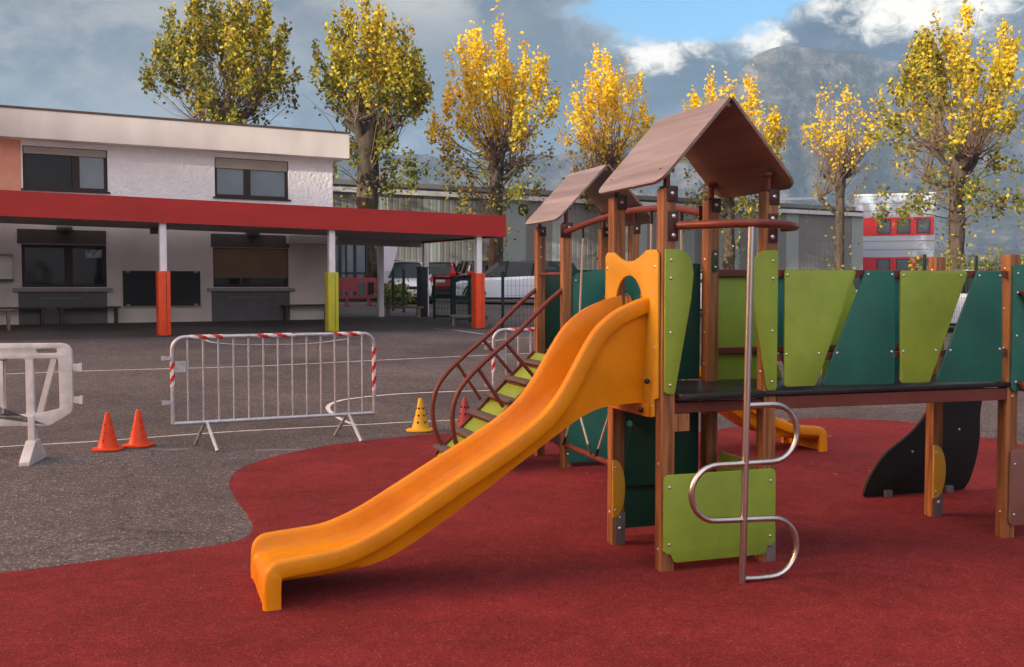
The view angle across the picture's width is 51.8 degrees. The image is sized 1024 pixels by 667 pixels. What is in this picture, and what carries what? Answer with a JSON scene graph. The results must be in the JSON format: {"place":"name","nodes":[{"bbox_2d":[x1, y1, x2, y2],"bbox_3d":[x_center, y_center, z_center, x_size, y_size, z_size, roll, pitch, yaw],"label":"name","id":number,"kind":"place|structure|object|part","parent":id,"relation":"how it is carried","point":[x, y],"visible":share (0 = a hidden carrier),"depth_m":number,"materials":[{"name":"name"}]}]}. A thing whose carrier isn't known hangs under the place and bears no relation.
{"place":"outdoors","nodes":[
{"label":"outdoors","id":0,"kind":"place"},
{"bbox_2d":[0,315,508,340],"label":"canopy floor","id":1,"kind":"structure","parent":0,"point":[149,329],"depth_m":26.55,"materials":[{"name":"concrete"}]},
{"bbox_2d":[0,309,13,330],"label":"bench","id":2,"kind":"object","parent":1,"relation":"on","point":[8,328],"visible":1,"depth_m":24.34,"materials":[{"name":"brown wood"}]},
{"bbox_2d":[0,307,46,324],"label":"bench","id":3,"kind":"object","parent":1,"relation":"on","point":[41,315],"visible":0.99,"depth_m":26.01,"materials":[{"name":"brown wood"}]},
{"bbox_2d":[56,306,120,324],"bbox_3d":[-10.729,-0.461,26.755,1.496,0.450,0.300,-2,3,-30],"label":"bench","id":4,"kind":"object","parent":1,"relation":"on","point":[87,307],"visible":1,"depth_m":26.67,"materials":[{"name":"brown wood"}]},
{"bbox_2d":[0,190,505,335],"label":"school canopy","id":5,"kind":"object","parent":1,"relation":"on","point":[380,229],"visible":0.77,"depth_m":25.44,"materials":[{"name":"red metal"}]},
{"bbox_2d":[150,227,157,233],"bbox_3d":[-8.839,-2.753,26.252,0.320,0.550,0.200,-2,3,-30],"label":"wall loudspeaker","id":6,"kind":"object","parent":5,"relation":"hanging from","point":[153,230],"depth_m":26.14,"materials":[{"name":"black plastic"}]},
{"bbox_2d":[280,304,324,320],"bbox_3d":[-5.791,-0.594,29.672,1.406,0.450,0.300,-2,3,-30],"label":"bench","id":7,"kind":"object","parent":1,"relation":"on","point":[285,312],"visible":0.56,"depth_m":29.42,"materials":[{"name":"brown wood"}]},
{"bbox_2d":[384,306,423,316],"bbox_3d":[-3.317,-0.672,32.081,0.180,0.330,1.845,-2,3,-42],"label":"bench","id":8,"kind":"object","parent":1,"relation":"on","point":[418,311],"visible":0.81,"depth_m":31.72,"materials":[{"name":"grey concrete"}]},
{"bbox_2d":[416,267,428,316],"bbox_3d":[-2.742,-1.268,32.217,0.300,1.520,0.300,-2,3,-30],"label":"gate post","id":9,"kind":"object","parent":1,"relation":"on","point":[422,286],"visible":0.9,"depth_m":32.11,"materials":[{"name":"black metal"}]},
{"bbox_2d":[433,276,455,318],"bbox_3d":[-1.997,-1.050,31.180,0.690,1.280,0.070,1,3,13],"label":"gate leaf","id":10,"kind":"object","parent":1,"relation":"on","point":[435,316],"visible":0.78,"depth_m":31.18,"materials":[{"name":"green metal"}]},
{"bbox_2d":[451,278,471,322],"bbox_3d":[-1.455,-0.957,30.156,0.690,1.280,0.070,-2,3,-39],"label":"gate leaf","id":11,"kind":"object","parent":1,"relation":"on","point":[468,300],"visible":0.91,"depth_m":30.18,"materials":[{"name":"green metal"}]},
{"bbox_2d":[450,315,489,326],"bbox_3d":[-1.139,-0.340,28.474,1.112,0.330,0.180,1,3,21],"label":"bench","id":12,"kind":"object","parent":1,"relation":"on","point":[455,316],"visible":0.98,"depth_m":28.45,"materials":[{"name":"grey concrete"}]},
{"bbox_2d":[0,292,1023,571],"bbox_3d":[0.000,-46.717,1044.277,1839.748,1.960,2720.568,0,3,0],"label":"ground","id":13,"kind":"structure","parent":0,"point":[64,502],"depth_m":12.72,"materials":[{"name":"grey asphalt"}]},
{"bbox_2d":[0,343,83,466],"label":"plastic barrier","id":14,"kind":"object","parent":13,"relation":"on","point":[33,451],"visible":1,"depth_m":9.54,"materials":[{"name":"white plastic"}]},
{"bbox_2d":[91,412,124,451],"bbox_3d":[-3.938,0.949,10.273,0.294,0.365,0.294,0,3,-9],"label":"traffic cone","id":15,"kind":"object","parent":13,"relation":"on","point":[108,442],"visible":1,"depth_m":10.22,"materials":[{"name":"orange plastic"}]},
{"bbox_2d":[122,409,155,447],"bbox_3d":[-3.725,0.939,10.510,0.294,0.365,0.294,1,3,17],"label":"traffic cone","id":16,"kind":"object","parent":13,"relation":"on","point":[138,438],"visible":1,"depth_m":10.46,"materials":[{"name":"orange plastic"}]},
{"bbox_2d":[145,448,188,449],"bbox_3d":[-3.367,1.131,10.309,0.440,0.001,0.156,0,3,0],"label":"repair patch","id":17,"kind":"object","parent":13,"relation":"on","point":[167,449],"visible":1,"depth_m":10.29,"materials":[{"name":"grey asphalt"}]},
{"bbox_2d":[0,105,350,324],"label":"school building","id":18,"kind":"structure","parent":13,"relation":"on","point":[253,276],"depth_m":27.69,"materials":[{"name":"paint"}]},
{"bbox_2d":[0,254,13,280],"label":"wall cabinet","id":19,"kind":"object","parent":18,"relation":"attached to","point":[5,267],"depth_m":25.82,"materials":[{"name":"white paint"}]},
{"bbox_2d":[21,244,106,286],"bbox_3d":[-11.372,-1.713,26.785,1.997,1.071,0.100,-2,3,-30],"label":"window","id":20,"kind":"structure","parent":18,"relation":"in","point":[43,265],"depth_m":26.76,"materials":[{"name":"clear glass"}]},
{"bbox_2d":[22,145,107,191],"bbox_3d":[-11.304,-4.158,26.693,1.994,1.064,0.135,-2,3,-30],"label":"window","id":21,"kind":"structure","parent":18,"relation":"in","point":[55,168],"depth_m":26.68,"materials":[{"name":"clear glass"}]},
{"bbox_2d":[123,271,201,307],"bbox_3d":[-9.247,-1.173,27.899,2.023,0.965,0.067,-2,3,-30],"label":"blackboard","id":22,"kind":"object","parent":18,"relation":"attached to","point":[139,289],"visible":0.91,"depth_m":27.79,"materials":[{"name":"black"}]},
{"bbox_2d":[213,248,287,286],"bbox_3d":[-7.234,-1.822,29.190,2.105,1.071,0.135,-2,3,-30],"label":"window","id":23,"kind":"structure","parent":18,"relation":"in","point":[232,267],"depth_m":29.12,"materials":[{"name":"brown glass"}]},
{"bbox_2d":[214,157,287,198],"bbox_3d":[-7.195,-4.267,29.101,2.061,1.064,0.135,-2,3,-30],"label":"window","id":24,"kind":"structure","parent":18,"relation":"in","point":[234,177],"depth_m":29.06,"materials":[{"name":"grey glass"}]},
{"bbox_2d":[137,0,303,124],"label":"poplar tree","id":25,"kind":"object","parent":13,"relation":"on","point":[234,47],"visible":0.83,"depth_m":39.60,"materials":[{"name":"yellow plant"}]},
{"bbox_2d":[0,420,448,446],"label":"painted line","id":26,"kind":"object","parent":13,"relation":"on","point":[220,432],"visible":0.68,"depth_m":11.55,"materials":[{"name":"white paint"}]},
{"bbox_2d":[161,331,375,451],"bbox_3d":[-2.405,0.559,10.643,2.162,1.126,0.564,-1,3,-26],"label":"crowd barrier","id":27,"kind":"object","parent":13,"relation":"on","point":[177,366],"visible":1,"depth_m":10.59,"materials":[{"name":"metal"}]},
{"bbox_2d":[11,353,528,373],"bbox_3d":[-3.316,0.520,19.182,11.846,0.017,0.362,-2,3,-31],"label":"painted line","id":28,"kind":"object","parent":13,"relation":"on","point":[266,365],"visible":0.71,"depth_m":18.45,"materials":[{"name":"white paint"}]},
{"bbox_2d":[205,338,350,344],"bbox_3d":[-5.007,0.173,23.029,3.241,0.063,1.333,-1,3,-20],"label":"painted line","id":29,"kind":"object","parent":13,"relation":"on","point":[267,344],"visible":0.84,"depth_m":22.34,"materials":[{"name":"white paint"}]},
{"bbox_2d":[255,449,304,450],"bbox_3d":[-2.241,1.133,10.270,0.528,0.001,0.134,0,3,-6],"label":"repair patch","id":30,"kind":"object","parent":13,"relation":"on","point":[277,449],"visible":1,"depth_m":10.29,"materials":[{"name":"grey asphalt"}]},
{"bbox_2d":[335,245,368,301],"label":"glazed porch","id":31,"kind":"object","parent":13,"relation":"on","point":[351,261],"visible":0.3,"depth_m":40.01,"materials":[{"name":"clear glass"}]},
{"bbox_2d":[338,278,376,305],"bbox_3d":[-5.506,-1.491,37.564,1.412,1.000,0.560,-1,3,-25],"label":"plastic barrier","id":32,"kind":"object","parent":13,"relation":"on","point":[348,285],"visible":0.92,"depth_m":37.47,"materials":[{"name":"red plastic"}]},
{"bbox_2d":[305,0,435,299],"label":"poplar tree","id":33,"kind":"object","parent":13,"relation":"on","point":[372,139],"visible":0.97,"depth_m":41.01,"materials":[{"name":"yellow plant"}]},
{"bbox_2d":[384,246,397,282],"bbox_3d":[-4.408,-2.433,38.076,0.940,2.851,0.041,-2,3,-30],"label":"feather banner","id":34,"kind":"object","parent":13,"relation":"on","point":[389,254],"visible":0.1,"depth_m":38.03,"materials":[{"name":"white fabric"}]},
{"bbox_2d":[384,269,404,311],"bbox_3d":[-3.943,-1.426,34.951,0.060,1.511,1.580,-2,3,-33],"label":"fence","id":35,"kind":"object","parent":13,"relation":"on","point":[402,281],"visible":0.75,"depth_m":34.48,"materials":[{"name":"green metal"}]},
{"bbox_2d":[372,279,416,305],"bbox_3d":[-4.145,-1.308,37.019,1.626,1.270,1.642,0,3,0],"label":"shrub","id":36,"kind":"object","parent":13,"relation":"on","point":[397,295],"visible":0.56,"depth_m":36.68,"materials":[{"name":"green plant"}]},
{"bbox_2d":[325,390,489,424],"bbox_3d":[-1.058,0.914,14.581,1.974,0.037,4.961,2,3,37],"label":"painted line","id":37,"kind":"object","parent":13,"relation":"on","point":[328,409],"visible":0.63,"depth_m":14.41,"materials":[{"name":"white paint"}]},
{"bbox_2d":[384,261,432,303],"bbox_3d":[-4.250,-1.976,40.888,2.028,1.650,4.135,-1,3,-16],"label":"parked car","id":38,"kind":"object","parent":13,"relation":"on","point":[409,267],"visible":0.27,"depth_m":39.83,"materials":[{"name":"white paint"}]},
{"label":"windows","id":39,"kind":"part","parent":38,"relation":"part of","materials":[{"name":"black glass"}]},
{"bbox_2d":[406,398,432,432],"bbox_3d":[-1.009,0.891,11.614,0.294,0.360,0.294,1,3,25],"label":"traffic cone","id":40,"kind":"object","parent":13,"relation":"on","point":[420,424],"visible":0.95,"depth_m":11.56,"materials":[{"name":"yellow plastic"}]},
{"bbox_2d":[429,261,460,291],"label":"parked car","id":41,"kind":"object","parent":13,"relation":"on","point":[442,269],"visible":0.17,"depth_m":44.74,"materials":[{"name":"red paint"}]},
{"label":"windows","id":42,"kind":"part","parent":41,"relation":"part of","materials":[{"name":"black glass"}]},
{"bbox_2d":[455,397,469,426],"bbox_3d":[-0.525,0.886,11.726,0.294,0.360,0.294,2,3,31],"label":"traffic cone","id":43,"kind":"object","parent":13,"relation":"on","point":[464,415],"visible":0.64,"depth_m":11.68,"materials":[{"name":"red plastic"}]},
{"bbox_2d":[456,260,487,278],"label":"parked car","id":44,"kind":"object","parent":13,"relation":"on","point":[465,268],"visible":0.02,"depth_m":46.39,"materials":[{"name":"grey paint"}]},
{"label":"windows","id":45,"kind":"part","parent":44,"relation":"part of","materials":[{"name":"black glass"}]},
{"bbox_2d":[423,0,561,268],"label":"poplar tree","id":46,"kind":"object","parent":13,"relation":"on","point":[505,81],"visible":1,"depth_m":45.11,"materials":[{"name":"yellow plant"}]},
{"bbox_2d":[456,261,559,298],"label":"parked car","id":47,"kind":"object","parent":13,"relation":"on","point":[493,281],"visible":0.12,"depth_m":40.12,"materials":[{"name":"silver metal"}]},
{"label":"windows","id":48,"kind":"part","parent":47,"relation":"part of","materials":[{"name":"black glass"}]},
{"bbox_2d":[484,328,533,389],"bbox_3d":[0.734,0.488,12.205,2.163,1.126,0.563,-1,3,-16],"label":"crowd barrier","id":49,"kind":"object","parent":13,"relation":"on","point":[501,352],"visible":0.27,"depth_m":11.94,"materials":[{"name":"metal"}]},
{"bbox_2d":[0,418,1023,666],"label":"rubber surface","id":50,"kind":"object","parent":13,"relation":"on","point":[524,564],"visible":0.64,"depth_m":5.55,"materials":[{"name":"red rubber"}]},
{"bbox_2d":[251,97,1023,610],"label":"play structure","id":51,"kind":"object","parent":50,"relation":"on","point":[639,377],"visible":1,"depth_m":6.22,"materials":[{"name":"plastic"}]},
{"bbox_2d":[522,260,577,269],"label":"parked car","id":52,"kind":"object","parent":13,"relation":"on","point":[573,266],"visible":0.02,"depth_m":46.80,"materials":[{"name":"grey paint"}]},
{"bbox_2d":[333,179,865,291],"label":"warehouse","id":53,"kind":"structure","parent":13,"relation":"on","point":[802,247],"depth_m":54.56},
{"bbox_2d":[501,272,701,327],"bbox_3d":[3.635,-0.960,30.300,9.060,1.570,0.060,-2,3,-30],"label":"fence","id":54,"kind":"object","parent":13,"relation":"on","point":[502,295],"visible":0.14,"depth_m":28.17,"materials":[{"name":"green metal"}]},
{"bbox_2d":[556,42,655,269],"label":"poplar tree","id":55,"kind":"object","parent":13,"relation":"on","point":[603,152],"visible":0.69,"depth_m":52.99,"materials":[{"name":"yellow plant"}]},
{"bbox_2d":[678,65,790,268],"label":"poplar tree","id":56,"kind":"object","parent":13,"relation":"on","point":[729,207],"visible":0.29,"depth_m":54.35,"materials":[{"name":"yellow plant"}]},
{"bbox_2d":[790,81,885,269],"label":"poplar tree","id":57,"kind":"object","parent":13,"relation":"on","point":[842,174],"visible":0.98,"depth_m":52.61,"materials":[{"name":"yellow plant"}]},
{"bbox_2d":[855,192,935,269],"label":"office block","id":58,"kind":"structure","parent":13,"relation":"on","point":[889,246],"depth_m":69.90,"materials":[{"name":"red metal"}]},
{"bbox_2d":[877,259,889,269],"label":"window","id":59,"kind":"structure","parent":58,"relation":"in","point":[882,264],"depth_m":70.17,"materials":[{"name":"grey glass"}]},
{"bbox_2d":[877,219,890,233],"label":"window","id":60,"kind":"structure","parent":58,"relation":"in","point":[886,228],"depth_m":70.04,"materials":[{"name":"grey glass"}]},
{"bbox_2d":[896,259,909,269],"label":"window","id":61,"kind":"structure","parent":58,"relation":"in","point":[901,264],"depth_m":69.78,"materials":[{"name":"grey glass"}]},
{"bbox_2d":[897,219,910,233],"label":"window","id":62,"kind":"structure","parent":58,"relation":"in","point":[905,229],"depth_m":69.64,"materials":[{"name":"grey glass"}]},
{"bbox_2d":[916,259,928,269],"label":"window","id":63,"kind":"structure","parent":58,"relation":"in","point":[927,260],"depth_m":69.35,"materials":[{"name":"grey glass"}]},
{"bbox_2d":[916,218,930,232],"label":"window","id":64,"kind":"structure","parent":58,"relation":"in","point":[925,228],"depth_m":69.24,"materials":[{"name":"grey glass"}]},
{"bbox_2d":[906,244,972,269],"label":"shrub","id":65,"kind":"object","parent":13,"relation":"on","point":[921,268],"visible":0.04,"depth_m":40.02,"materials":[{"name":"beige plant"}]},
{"bbox_2d":[864,0,1023,269],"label":"poplar tree","id":66,"kind":"object","parent":13,"relation":"on","point":[924,60],"visible":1,"depth_m":43.19,"materials":[{"name":"yellow plant"}]},
{"bbox_2d":[950,270,972,325],"bbox_3d":[12.985,-0.981,30.982,4.435,1.780,2.151,-1,3,-12],"label":"parked car","id":67,"kind":"object","parent":13,"relation":"on","point":[967,285],"visible":0.01,"depth_m":30.01,"materials":[{"name":"white paint"}]},
{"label":"windows","id":68,"kind":"part","parent":67,"relation":"part of","materials":[{"name":"black glass"}]},
{"bbox_2d":[923,254,1021,336],"bbox_3d":[12.962,-0.927,27.987,5.299,2.279,0.060,-1,3,-22],"label":"fence","id":69,"kind":"object","parent":13,"relation":"on","point":[976,265],"visible":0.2,"depth_m":27.50,"materials":[{"name":"green metal"}]},
{"bbox_2d":[956,243,1023,270],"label":"shrub","id":70,"kind":"object","parent":13,"relation":"on","point":[988,263],"visible":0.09,"depth_m":39.82,"materials":[{"name":"beige plant"}]},
{"bbox_2d":[0,0,1023,158],"label":"sky","id":71,"kind":"structure","parent":0,"point":[77,55],"materials":[{"name":"blue"}]},
{"bbox_2d":[333,45,1023,270],"bbox_3d":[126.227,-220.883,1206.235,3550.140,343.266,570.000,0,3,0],"label":"mountain","id":72,"kind":"structure","parent":0,"point":[789,79],"depth_m":1374.61,"materials":[{"name":"grey stone"}]},
{"bbox_2d":[700,270,745,310],"bbox_3d":[6.868,-1.403,35.968,4.435,1.580,2.100,0,3,-6],"label":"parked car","id":73,"kind":"object","parent":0,"point":[701,292],"depth_m":35.04,"materials":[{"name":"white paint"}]},
{"bbox_2d":[841,269,859,291],"bbox_3d":[10.138,-1.153,32.976,4.635,1.690,2.151,0,3,-10],"label":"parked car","id":74,"kind":"object","parent":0,"point":[856,282],"visible":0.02,"depth_m":32.25,"materials":[{"name":"white paint"}]},
{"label":"windows","id":75,"kind":"part","parent":74,"relation":"part of","materials":[{"name":"black glass"}]}
]}

